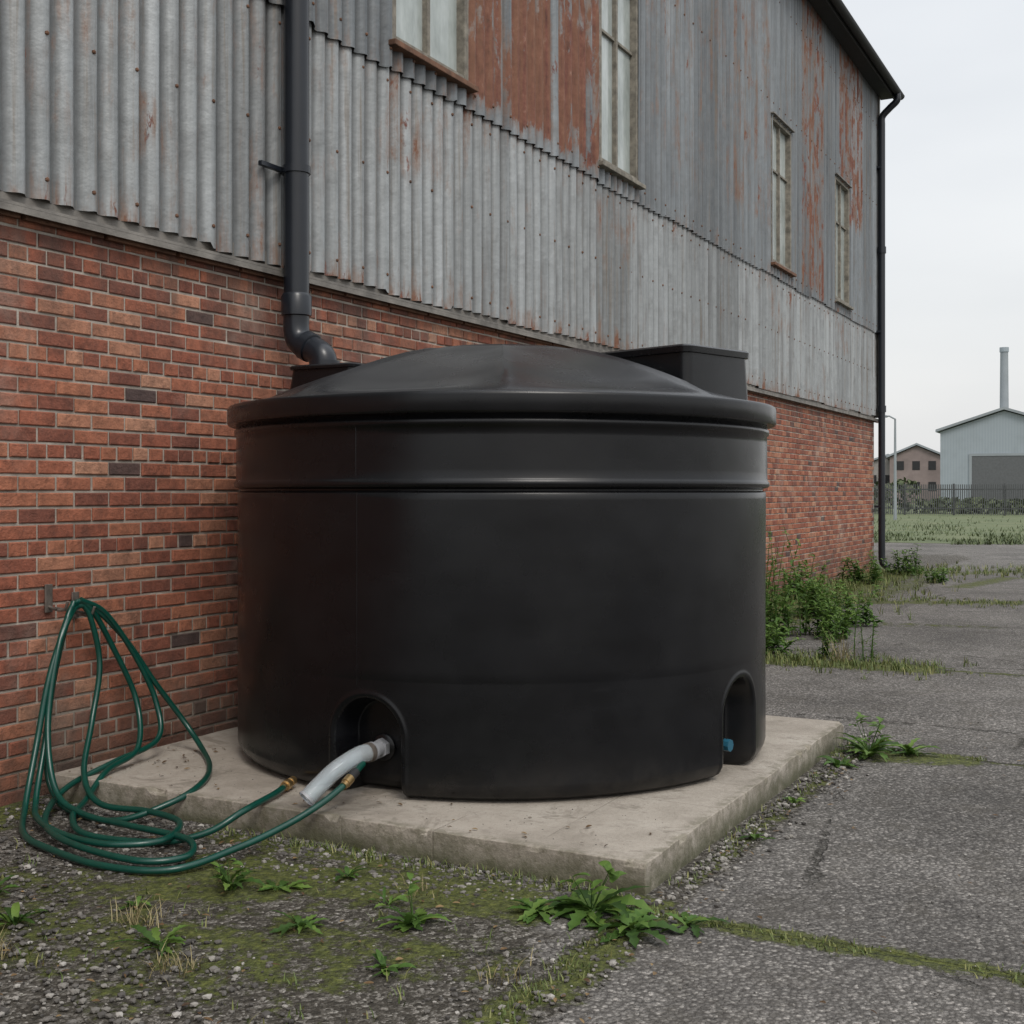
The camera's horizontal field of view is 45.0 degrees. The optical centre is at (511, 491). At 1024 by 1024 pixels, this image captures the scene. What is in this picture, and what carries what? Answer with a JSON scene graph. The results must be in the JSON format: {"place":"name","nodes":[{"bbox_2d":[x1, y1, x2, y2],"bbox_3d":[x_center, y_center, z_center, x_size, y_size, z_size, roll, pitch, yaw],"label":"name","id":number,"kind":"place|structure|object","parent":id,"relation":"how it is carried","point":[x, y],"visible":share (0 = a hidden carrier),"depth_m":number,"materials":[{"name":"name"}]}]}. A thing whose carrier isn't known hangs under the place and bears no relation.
{"place":"outdoors","nodes":[
{"label":"outdoors","id":0,"kind":"place"},
{"bbox_2d":[0,542,1023,1023],"bbox_3d":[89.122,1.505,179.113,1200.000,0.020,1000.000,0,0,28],"label":"ground","id":1,"kind":"structure","parent":0,"point":[892,976],"depth_m":4.46,"materials":[{"name":"grey asphalt"}]},
{"bbox_2d":[0,875,21,893],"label":"weed plant","id":2,"kind":"object","parent":1,"relation":"on","point":[10,885],"visible":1,"depth_m":4.65,"materials":[{"name":"green plant"}]},
{"bbox_2d":[0,902,46,925],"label":"weed plant","id":3,"kind":"object","parent":1,"relation":"on","point":[13,914],"visible":1,"depth_m":4.30,"materials":[{"name":"green plant"}]},
{"bbox_2d":[117,895,151,909],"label":"weed plant","id":4,"kind":"object","parent":1,"relation":"on","point":[130,903],"visible":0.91,"depth_m":4.47,"materials":[{"name":"green plant"}]},
{"bbox_2d":[107,924,191,956],"bbox_3d":[-1.180,1.475,4.077,0.242,0.050,0.246,0,0,11],"label":"weed plant","id":5,"kind":"object","parent":1,"relation":"on","point":[154,938],"visible":0.98,"depth_m":4.11,"materials":[{"name":"green plant"}]},
{"bbox_2d":[19,597,365,874],"bbox_3d":[-1.613,1.014,5.647,1.198,0.974,1.663,0,0,-44],"label":"garden hose","id":6,"kind":"object","parent":1,"relation":"on","point":[83,839],"visible":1,"depth_m":5.65,"materials":[{"name":"green rubber"}]},
{"bbox_2d":[210,858,265,890],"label":"weed plant","id":7,"kind":"object","parent":1,"relation":"on","point":[227,881],"visible":1,"depth_m":4.66,"materials":[{"name":"green plant"}]},
{"bbox_2d":[258,880,311,891],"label":"weed plant","id":8,"kind":"object","parent":1,"relation":"on","point":[282,885],"visible":1,"depth_m":4.67,"materials":[{"name":"green plant"}]},
{"bbox_2d":[269,910,329,936],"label":"weed plant","id":9,"kind":"object","parent":1,"relation":"on","point":[299,925],"visible":1,"depth_m":4.24,"materials":[{"name":"green plant"}]},
{"bbox_2d":[335,865,365,880],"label":"weed plant","id":10,"kind":"object","parent":1,"relation":"on","point":[348,872],"visible":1,"depth_m":4.81,"materials":[{"name":"green plant"}]},
{"bbox_2d":[369,886,405,908],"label":"weed plant","id":11,"kind":"object","parent":1,"relation":"on","point":[383,896],"visible":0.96,"depth_m":4.49,"materials":[{"name":"green plant"}]},
{"bbox_2d":[366,949,415,976],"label":"weed plant","id":12,"kind":"object","parent":1,"relation":"on","point":[379,956],"visible":1,"depth_m":3.88,"materials":[{"name":"green plant"}]},
{"bbox_2d":[372,872,451,931],"bbox_3d":[-0.332,1.420,4.288,0.257,0.162,0.250,0,0,28],"label":"weed plant","id":13,"kind":"object","parent":1,"relation":"on","point":[408,921],"visible":1,"depth_m":4.26,"materials":[{"name":"green plant"}]},
{"bbox_2d":[0,633,867,989],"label":"dry grass tufts","id":14,"kind":"object","parent":1,"relation":"on","point":[138,911],"visible":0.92,"depth_m":4.25,"materials":[{"name":"plant"}]},
{"bbox_2d":[0,213,873,806],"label":"brick wall","id":15,"kind":"structure","parent":1,"relation":"on","point":[862,501],"depth_m":6.74,"materials":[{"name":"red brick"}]},
{"bbox_2d":[45,584,95,617],"bbox_3d":[-2.199,0.550,6.181,0.147,0.180,0.215,0,0,28],"label":"hose hook","id":16,"kind":"object","parent":15,"relation":"attached to","point":[49,607],"visible":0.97,"depth_m":6.14,"materials":[{"name":"metal"}]},
{"bbox_2d":[0,208,877,422],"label":"ledge timber packer","id":17,"kind":"object","parent":15,"relation":"on","point":[48,223],"visible":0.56,"depth_m":7.48,"materials":[{"name":"wood"}]},
{"bbox_2d":[0,181,877,420],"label":"ledge flashing","id":18,"kind":"object","parent":15,"relation":"on","point":[21,203],"visible":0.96,"depth_m":7.34,"materials":[{"name":"grey metal"}]},
{"bbox_2d":[0,0,875,415],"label":"corrugated cladding","id":19,"kind":"structure","parent":18,"relation":"on","point":[80,122],"depth_m":8.56,"materials":[{"name":"grey metal"}]},
{"bbox_2d":[50,715,843,894],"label":"concrete slab","id":20,"kind":"structure","parent":1,"relation":"on","point":[692,821],"depth_m":5.41,"materials":[{"name":"beige concrete"}]},
{"bbox_2d":[227,344,775,805],"bbox_3d":[-0.055,0.302,6.872,2.978,2.156,2.978,0,0,-7],"label":"water tank","id":21,"kind":"object","parent":20,"relation":"on","point":[501,572],"visible":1,"depth_m":5.58,"materials":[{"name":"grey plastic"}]},
{"bbox_2d":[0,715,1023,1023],"bbox_3d":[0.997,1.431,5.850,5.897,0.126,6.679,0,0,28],"label":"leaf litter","id":22,"kind":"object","parent":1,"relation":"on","point":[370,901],"visible":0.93,"depth_m":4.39,"materials":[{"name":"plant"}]},
{"bbox_2d":[1,561,1023,1023],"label":"grass tufts","id":23,"kind":"object","parent":1,"relation":"on","point":[901,665],"visible":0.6,"depth_m":6.96,"materials":[{"name":"green plant"}]},
{"bbox_2d":[508,897,570,924],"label":"weed plant","id":24,"kind":"object","parent":1,"relation":"on","point":[532,913],"visible":0.98,"depth_m":4.39,"materials":[{"name":"green plant"}]},
{"bbox_2d":[539,860,654,929],"bbox_3d":[0.298,1.411,4.395,0.397,0.181,0.430,0,0,28],"label":"weed plant","id":25,"kind":"object","parent":1,"relation":"on","point":[585,902],"visible":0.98,"depth_m":4.39,"materials":[{"name":"green plant"}]},
{"bbox_2d":[583,908,683,947],"bbox_3d":[0.412,1.472,4.185,0.314,0.057,0.337,0,0,-23],"label":"weed plant","id":26,"kind":"object","parent":1,"relation":"on","point":[635,920],"visible":0.99,"depth_m":4.20,"materials":[{"name":"green plant"}]},
{"bbox_2d":[660,912,730,936],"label":"weed plant","id":27,"kind":"object","parent":1,"relation":"on","point":[691,919],"visible":1,"depth_m":4.26,"materials":[{"name":"green plant"}]},
{"bbox_2d":[738,827,774,840],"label":"weed plant","id":28,"kind":"object","parent":1,"relation":"on","point":[754,836],"visible":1,"depth_m":5.33,"materials":[{"name":"green plant"}]},
{"bbox_2d":[766,528,788,637],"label":"weed plant","id":29,"kind":"object","parent":1,"relation":"on","point":[769,583],"visible":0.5,"depth_m":12.56,"materials":[{"name":"green plant"}]},
{"bbox_2d":[766,580,799,641],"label":"weed plant","id":30,"kind":"object","parent":1,"relation":"on","point":[778,619],"visible":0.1,"depth_m":12.19,"materials":[{"name":"green plant"}]},
{"bbox_2d":[765,621,803,654],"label":"weed plant","id":31,"kind":"object","parent":1,"relation":"on","point":[771,641],"visible":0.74,"depth_m":11.45,"materials":[{"name":"green plant"}]},
{"bbox_2d":[766,527,818,636],"bbox_3d":[2.847,0.927,12.894,0.665,1.146,0.575,0,0,-3],"label":"weed plant","id":32,"kind":"object","parent":1,"relation":"on","point":[786,613],"visible":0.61,"depth_m":12.83,"materials":[{"name":"green plant"}]},
{"bbox_2d":[782,796,804,802],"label":"weed plant","id":33,"kind":"object","parent":1,"relation":"on","point":[792,799],"visible":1,"depth_m":5.96,"materials":[{"name":"green plant"}]},
{"bbox_2d":[776,560,827,599],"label":"weed plant","id":34,"kind":"object","parent":1,"relation":"on","point":[799,579],"visible":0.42,"depth_m":17.08,"materials":[{"name":"green plant"}]},
{"bbox_2d":[797,576,850,635],"bbox_3d":[3.282,1.196,12.945,0.554,0.609,0.593,0,0,28],"label":"weed plant","id":35,"kind":"object","parent":1,"relation":"on","point":[819,611],"visible":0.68,"depth_m":12.89,"materials":[{"name":"green plant"}]},
{"bbox_2d":[793,567,861,617],"bbox_3d":[3.834,1.198,14.849,0.847,0.606,0.863,0,0,28],"label":"weed plant","id":36,"kind":"object","parent":1,"relation":"on","point":[809,611],"visible":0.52,"depth_m":14.69,"materials":[{"name":"green plant"}]},
{"bbox_2d":[815,624,839,657],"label":"weed plant","id":37,"kind":"object","parent":1,"relation":"on","point":[825,650],"visible":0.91,"depth_m":11.21,"materials":[{"name":"green plant"}]},
{"bbox_2d":[813,603,854,642],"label":"weed plant","id":38,"kind":"object","parent":1,"relation":"on","point":[842,629],"visible":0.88,"depth_m":12.52,"materials":[{"name":"green plant"}]},
{"bbox_2d":[816,753,857,767],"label":"weed plant","id":39,"kind":"object","parent":1,"relation":"on","point":[844,762],"visible":0.99,"depth_m":6.75,"materials":[{"name":"green plant"}]},
{"bbox_2d":[820,584,882,625],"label":"weed plant","id":40,"kind":"object","parent":1,"relation":"on","point":[864,607],"visible":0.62,"depth_m":13.79,"materials":[{"name":"green plant"}]},
{"bbox_2d":[834,550,884,584],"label":"weed plant","id":41,"kind":"object","parent":1,"relation":"on","point":[874,574],"visible":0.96,"depth_m":20.14,"materials":[{"name":"green plant"}]},
{"bbox_2d":[849,593,877,660],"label":"weed plant","id":42,"kind":"object","parent":1,"relation":"on","point":[871,646],"visible":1,"depth_m":10.99,"materials":[{"name":"green plant"}]},
{"bbox_2d":[838,712,900,761],"bbox_3d":[2.035,1.383,6.994,0.375,0.236,0.446,0,0,-5],"label":"weed plant","id":43,"kind":"object","parent":1,"relation":"on","point":[875,747],"visible":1,"depth_m":7.01,"materials":[{"name":"green plant"}]},
{"bbox_2d":[878,93,900,568],"bbox_3d":[7.115,-3.001,23.318,0.423,8.968,0.127,0,0,28],"label":"corner downpipe","id":44,"kind":"object","parent":1,"relation":"on","point":[890,107],"visible":0.88,"depth_m":23.33,"materials":[{"name":"grey plastic"}]},
{"bbox_2d":[875,166,880,506],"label":"corner downpipe clips","id":45,"kind":"object","parent":44,"relation":"attached to","point":[878,331],"visible":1,"depth_m":23.34,"materials":[{"name":"grey plastic"}]},
{"bbox_2d":[877,246,885,253],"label":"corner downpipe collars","id":46,"kind":"object","parent":44,"relation":"attached to","point":[881,249],"visible":1,"depth_m":23.32,"materials":[{"name":"grey plastic"}]},
{"bbox_2d":[877,406,885,411],"bbox_3d":[6.988,-1.560,23.385,0.164,0.120,0.160,0,0,28],"label":"corner downpipe collar","id":47,"kind":"object","parent":44,"relation":"attached to","point":[881,408],"visible":1,"depth_m":23.32,"materials":[{"name":"grey plastic"}]},
{"bbox_2d":[880,544,924,575],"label":"weed plant","id":48,"kind":"object","parent":1,"relation":"on","point":[906,566],"visible":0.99,"depth_m":22.35,"materials":[{"name":"green plant"}]},
{"bbox_2d":[889,738,940,755],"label":"weed plant","id":49,"kind":"object","parent":1,"relation":"on","point":[908,749],"visible":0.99,"depth_m":7.04,"materials":[{"name":"green plant"}]},
{"bbox_2d":[918,565,953,581],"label":"weed plant","id":50,"kind":"object","parent":1,"relation":"on","point":[942,576],"visible":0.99,"depth_m":20.41,"materials":[{"name":"green plant"}]},
{"bbox_2d":[0,697,1023,1023],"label":"gravel","id":51,"kind":"structure","parent":0,"point":[672,895],"depth_m":4.58,"materials":[{"name":"grey gravel"}]},
{"bbox_2d":[890,446,939,503],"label":"walls","id":52,"kind":"structure","parent":0,"point":[924,475],"depth_m":154.20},
{"bbox_2d":[886,443,939,459],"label":"roof","id":53,"kind":"structure","parent":52,"relation":"on","point":[912,446],"depth_m":154.37,"materials":[{"name":"grey metal"}]},
{"bbox_2d":[897,461,935,490],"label":"windows","id":54,"kind":"structure","parent":52,"relation":"attached to","point":[916,465],"depth_m":154.19,"materials":[{"name":"black glass"}]},
{"bbox_2d":[842,0,1023,457],"label":"sky","id":55,"kind":"structure","parent":0,"point":[954,143],"materials":[{"name":"white"}]},
{"bbox_2d":[874,503,1023,544],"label":"grass field","id":56,"kind":"structure","parent":0,"point":[1003,523],"depth_m":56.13,"materials":[{"name":"green plant"}]},
{"bbox_2d":[874,457,889,502],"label":"walls","id":57,"kind":"structure","parent":56,"relation":"on","point":[887,466],"depth_m":165.77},
{"bbox_2d":[874,475,889,482],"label":"windows","id":58,"kind":"structure","parent":57,"relation":"attached to","point":[887,478],"depth_m":165.69,"materials":[{"name":"black glass"}]},
{"bbox_2d":[885,415,896,519],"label":"street lamp","id":59,"kind":"object","parent":56,"relation":"on","point":[895,491],"visible":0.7,"depth_m":64.59,"materials":[{"name":"grey metal"}]},
{"bbox_2d":[874,483,1023,515],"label":"palisade fence","id":60,"kind":"object","parent":56,"relation":"on","point":[1004,489],"visible":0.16,"depth_m":77.97,"materials":[{"name":"metal"}]},
{"bbox_2d":[874,477,1023,514],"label":"distant hedge","id":61,"kind":"object","parent":56,"relation":"on","point":[901,482],"visible":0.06,"depth_m":83.17,"materials":[{"name":"green plant"}]},
{"bbox_2d":[935,407,1023,505],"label":"warehouse shed","id":62,"kind":"structure","parent":56,"relation":"on","point":[987,448],"depth_m":118.48,"materials":[{"name":"grey metal"}]},
{"bbox_2d":[972,456,1023,504],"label":"door","id":63,"kind":"structure","parent":62,"relation":"in","point":[987,470],"depth_m":117.97,"materials":[{"name":"grey metal"}]},
{"bbox_2d":[999,347,1008,407],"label":"factory chimney","id":64,"kind":"object","parent":62,"relation":"on","point":[1004,388],"visible":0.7,"depth_m":139.81,"materials":[{"name":"grey metal"}]},
{"bbox_3d":[-6.772,-9.335,12.674,14.760,3.591,32.480,0,0,28],"label":"roof","id":65,"kind":"object","parent":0,"visible":0},
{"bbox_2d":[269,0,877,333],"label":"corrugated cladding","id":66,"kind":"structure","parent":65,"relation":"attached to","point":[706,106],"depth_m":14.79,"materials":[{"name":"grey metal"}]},
{"bbox_2d":[258,0,339,363],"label":"rainwater downpipe","id":67,"kind":"object","parent":66,"relation":"attached to","point":[304,342],"visible":0.9,"depth_m":7.57,"materials":[{"name":"grey plastic"}]},
{"bbox_2d":[388,38,478,93],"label":"sill","id":68,"kind":"structure","parent":66,"relation":"attached to","point":[397,45],"depth_m":9.13,"materials":[{"name":"wood"}]},
{"bbox_2d":[392,0,467,79],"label":"frame","id":69,"kind":"object","parent":68,"relation":"on","point":[462,38],"visible":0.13,"depth_m":9.66,"materials":[{"name":"paint"}]},
{"bbox_2d":[422,0,429,55],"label":"mullion","id":70,"kind":"object","parent":69,"relation":"attached to","point":[426,26],"visible":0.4,"depth_m":9.23,"materials":[{"name":"paint"}]},
{"bbox_2d":[396,0,456,71],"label":"glass","id":71,"kind":"object","parent":69,"relation":"attached to","point":[443,31],"depth_m":9.41,"materials":[{"name":"white glass"}]},
{"bbox_2d":[45,2,876,409],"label":"cladding bolts","id":72,"kind":"object","parent":66,"relation":"attached to","point":[539,160],"visible":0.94,"depth_m":10.31,"materials":[{"name":"metal"}]},
{"bbox_2d":[598,160,645,189],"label":"sill","id":73,"kind":"structure","parent":66,"relation":"attached to","point":[618,173],"depth_m":12.31,"materials":[{"name":"paint"}]},
{"bbox_2d":[599,0,638,179],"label":"frame","id":74,"kind":"object","parent":73,"relation":"on","point":[634,45],"visible":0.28,"depth_m":12.79,"materials":[{"name":"paint"}]},
{"bbox_2d":[612,0,617,166],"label":"mullion","id":75,"kind":"object","parent":74,"relation":"attached to","point":[615,84],"visible":0.67,"depth_m":12.39,"materials":[{"name":"paint"}]},
{"bbox_2d":[602,0,629,173],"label":"glass","id":76,"kind":"object","parent":74,"relation":"attached to","point":[624,88],"visible":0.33,"depth_m":12.57,"materials":[{"name":"white glass"}]},
{"bbox_2d":[602,29,631,55],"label":"glazing bars","id":77,"kind":"object","parent":74,"relation":"attached to","point":[612,39],"visible":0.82,"depth_m":12.47,"materials":[{"name":"paint"}]},
{"bbox_2d":[771,262,796,276],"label":"sill","id":78,"kind":"structure","parent":66,"relation":"attached to","point":[783,269],"depth_m":17.54,"materials":[{"name":"wood"}]},
{"bbox_2d":[771,115,790,270],"bbox_3d":[3.796,-4.210,17.641,0.105,2.060,1.020,0,0,28],"label":"frame","id":79,"kind":"object","parent":78,"relation":"on","point":[785,132],"visible":0.54,"depth_m":18.02,"materials":[{"name":"paint"}]},
{"bbox_2d":[776,128,779,262],"bbox_3d":[3.787,-4.210,17.645,0.065,1.940,0.040,0,0,28],"label":"mullion","id":80,"kind":"object","parent":79,"relation":"attached to","point":[778,195],"visible":0.79,"depth_m":17.62,"materials":[{"name":"paint"}]},
{"bbox_2d":[773,125,784,265],"bbox_3d":[3.771,-4.210,17.654,0.012,1.946,0.906,0,0,28],"label":"glass","id":81,"kind":"object","parent":79,"relation":"attached to","point":[782,200],"visible":0.43,"depth_m":17.82,"materials":[{"name":"grey glass"}]},
{"bbox_2d":[773,169,786,182],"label":"glazing bars","id":82,"kind":"object","parent":79,"relation":"attached to","point":[781,177],"visible":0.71,"depth_m":17.76,"materials":[{"name":"paint"}]},
{"bbox_2d":[771,111,794,132],"bbox_3d":[3.816,-5.251,17.630,0.150,0.018,1.080,0,0,28],"label":"head flashing","id":83,"kind":"object","parent":79,"relation":"on","point":[782,121],"visible":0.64,"depth_m":17.57,"materials":[{"name":"metal"}]},
{"bbox_2d":[835,299,853,309],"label":"sill","id":84,"kind":"structure","parent":66,"relation":"attached to","point":[844,304],"depth_m":20.83,"materials":[{"name":"paint"}]},
{"bbox_2d":[835,176,848,304],"bbox_3d":[5.539,-4.210,20.938,0.105,2.060,1.040,0,0,28],"label":"frame","id":85,"kind":"object","parent":84,"relation":"on","point":[844,187],"visible":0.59,"depth_m":21.33,"materials":[{"name":"paint"}]},
{"bbox_2d":[838,185,840,298],"bbox_3d":[5.530,-4.210,20.943,0.065,1.940,0.040,0,0,28],"label":"mullion","id":86,"kind":"object","parent":85,"relation":"attached to","point":[839,241],"visible":0.71,"depth_m":20.92,"materials":[{"name":"paint"}]},
{"bbox_2d":[836,184,843,300],"bbox_3d":[5.514,-4.210,20.952,0.012,1.946,0.926,0,0,28],"label":"glass","id":87,"kind":"object","parent":85,"relation":"attached to","point":[842,245],"visible":0.43,"depth_m":21.18,"materials":[{"name":"grey glass"}]},
{"bbox_2d":[835,173,851,187],"bbox_3d":[5.559,-5.251,20.928,0.150,0.018,1.100,0,0,28],"label":"head flashing","id":88,"kind":"object","parent":85,"relation":"on","point":[844,180],"visible":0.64,"depth_m":20.85,"materials":[{"name":"metal"}]},
{"bbox_2d":[875,97,879,417],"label":"corner trim","id":89,"kind":"structure","parent":66,"relation":"attached to","point":[876,416],"depth_m":23.54,"materials":[{"name":"metal"}]},
{"bbox_2d":[808,0,893,99],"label":"soffit","id":90,"kind":"structure","parent":65,"relation":"attached to","point":[832,19],"depth_m":20.80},
{"bbox_2d":[830,0,904,99],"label":"gutter","id":91,"kind":"object","parent":90,"relation":"attached to","point":[855,30],"visible":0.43,"depth_m":20.73,"materials":[{"name":"black metal"}]}
]}

